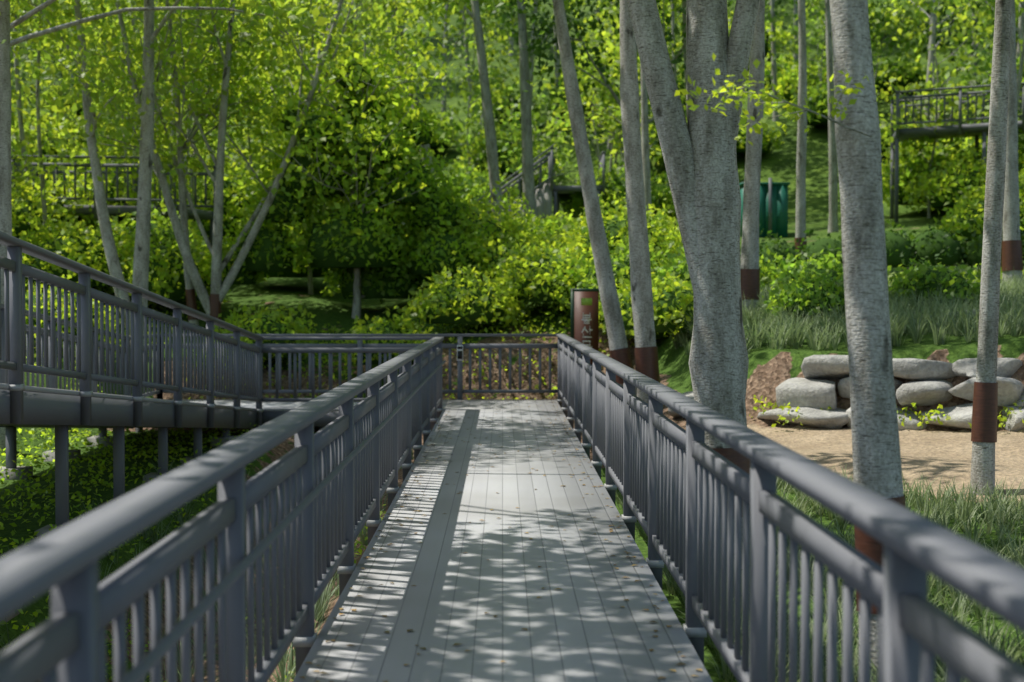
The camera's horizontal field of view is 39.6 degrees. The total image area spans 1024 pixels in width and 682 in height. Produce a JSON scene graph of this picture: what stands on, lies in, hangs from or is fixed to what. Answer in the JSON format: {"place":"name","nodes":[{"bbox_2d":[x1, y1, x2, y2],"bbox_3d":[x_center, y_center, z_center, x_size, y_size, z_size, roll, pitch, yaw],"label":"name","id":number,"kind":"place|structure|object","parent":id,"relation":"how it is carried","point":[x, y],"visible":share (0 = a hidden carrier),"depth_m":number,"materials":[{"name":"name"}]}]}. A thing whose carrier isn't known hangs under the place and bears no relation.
{"place":"outdoors","nodes":[
{"label":"outdoors","id":0,"kind":"place"},
{"bbox_2d":[0,383,712,681],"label":"boardwalk deck","id":1,"kind":"structure","parent":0,"point":[581,625],"depth_m":9.09,"materials":[{"name":"grey wood"}]},
{"bbox_2d":[299,400,701,681],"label":"deck fallen leaves","id":2,"kind":"object","parent":1,"relation":"on","point":[408,630],"visible":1,"depth_m":9.45,"materials":[{"name":"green plant"}]},
{"bbox_2d":[7,384,706,646],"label":"support brackets","id":3,"kind":"object","parent":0,"point":[310,641],"visible":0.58,"depth_m":11.64,"materials":[{"name":"grey metal"}]},
{"bbox_2d":[0,0,1023,681],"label":"ground","id":4,"kind":"structure","parent":0,"point":[932,452],"depth_m":23.95,"materials":[{"name":"green plant"}]},
{"bbox_2d":[0,443,422,681],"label":"gully grass","id":5,"kind":"structure","parent":4,"relation":"on","point":[320,606],"depth_m":12.91,"materials":[{"name":"green plant"}]},
{"bbox_2d":[0,183,551,624],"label":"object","id":6,"kind":"structure","parent":4,"relation":"on","point":[543,200],"depth_m":19.65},
{"bbox_2d":[0,282,658,681],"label":"ground cover plants","id":7,"kind":"object","parent":4,"relation":"on","point":[140,454],"visible":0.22,"depth_m":19.47,"materials":[{"name":"green plant"}]},
{"bbox_2d":[0,82,1023,681],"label":"boardwalk railings","id":8,"kind":"object","parent":4,"relation":"on","point":[664,474],"visible":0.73,"depth_m":7.04,"materials":[{"name":"grey metal"}]},
{"bbox_2d":[119,360,445,681],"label":"bar","id":9,"kind":"object","parent":8,"relation":"attached to","point":[148,662],"visible":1,"depth_m":5.02,"materials":[{"name":"paint"}]},
{"bbox_2d":[457,346,462,358],"bbox_3d":[-0.938,0.211,25.642,0.090,0.230,0.006,0,2,0],"label":"gate latch","id":10,"kind":"object","parent":8,"relation":"attached to","point":[460,354],"visible":1,"depth_m":25.64,"materials":[{"name":"grey metal"}]},
{"bbox_2d":[0,0,1023,427],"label":"tree leaves","id":11,"kind":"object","parent":4,"relation":"on","point":[246,26],"depth_m":30.68,"materials":[{"name":"green plant"}]},
{"bbox_2d":[0,0,1023,680],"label":"tree trunks","id":12,"kind":"object","parent":4,"relation":"on","point":[700,154],"visible":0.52,"depth_m":12.46,"materials":[{"name":"grey plant"}]},
{"bbox_2d":[185,238,1022,613],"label":"trunk wraps","id":13,"kind":"object","parent":12,"relation":"attached to","point":[985,406],"visible":0.37,"depth_m":12.46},
{"bbox_2d":[10,0,1023,315],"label":"foliage","id":14,"kind":"object","parent":4,"relation":"on","point":[772,276],"visible":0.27,"depth_m":46.87,"materials":[{"name":"green plant"}]},
{"bbox_2d":[11,15,1023,364],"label":"shrub","id":15,"kind":"object","parent":4,"relation":"on","point":[321,261],"visible":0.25,"depth_m":30.43,"materials":[{"name":"green plant"}]},
{"bbox_2d":[574,292,598,364],"bbox_3d":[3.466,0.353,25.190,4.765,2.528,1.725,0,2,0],"label":"sign pillar","id":16,"kind":"structure","parent":4,"relation":"on","point":[592,310],"depth_m":25.90,"materials":[{"name":"brown metal"}]},
{"bbox_2d":[571,288,598,338],"bbox_3d":[1.328,-0.455,25.954,0.510,1.005,0.130,0,2,0],"label":"sign post frame","id":17,"kind":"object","parent":16,"relation":"attached to","point":[573,290],"depth_m":25.88,"materials":[{"name":"metal"}]},
{"bbox_2d":[581,298,591,304],"bbox_3d":[1.358,-0.716,25.888,0.200,0.130,0.006,0,2,0],"label":"sign label","id":18,"kind":"object","parent":16,"relation":"attached to","point":[586,301],"visible":1,"depth_m":25.89,"materials":[{"name":"green paint"}]},
{"bbox_2d":[297,0,1023,266],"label":"dark foliage","id":19,"kind":"object","parent":4,"relation":"on","point":[547,30],"visible":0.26,"depth_m":37.54,"materials":[{"name":"green plant"}]},
{"bbox_2d":[739,182,789,237],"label":"green cabin","id":20,"kind":"object","parent":4,"relation":"on","point":[780,208],"visible":0.43,"depth_m":42.96,"materials":[{"name":"green metal"}]},
{"bbox_2d":[688,79,871,136],"bbox_3d":[1.393,-1.184,7.234,0.984,0.248,0.573,0,2,0],"label":"twig","id":21,"kind":"object","parent":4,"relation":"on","point":[837,122],"visible":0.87,"depth_m":7.26,"materials":[{"name":"wood"}]},
{"bbox_2d":[604,458,1023,681],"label":"liriope grass","id":22,"kind":"structure","parent":4,"relation":"on","point":[999,507],"depth_m":10.39,"materials":[{"name":"green plant"}]},
{"bbox_2d":[667,262,1023,354],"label":"ornamental grass","id":23,"kind":"structure","parent":4,"relation":"on","point":[913,317],"depth_m":19.56,"materials":[{"name":"green plant"}]},
{"bbox_2d":[668,310,1023,430],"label":"rock wall","id":24,"kind":"structure","parent":4,"relation":"on","point":[810,394],"depth_m":17.63,"materials":[{"name":"stone"}]},
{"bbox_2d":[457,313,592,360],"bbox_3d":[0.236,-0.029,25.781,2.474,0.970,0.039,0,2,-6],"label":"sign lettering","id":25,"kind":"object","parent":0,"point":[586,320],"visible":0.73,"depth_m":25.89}
]}

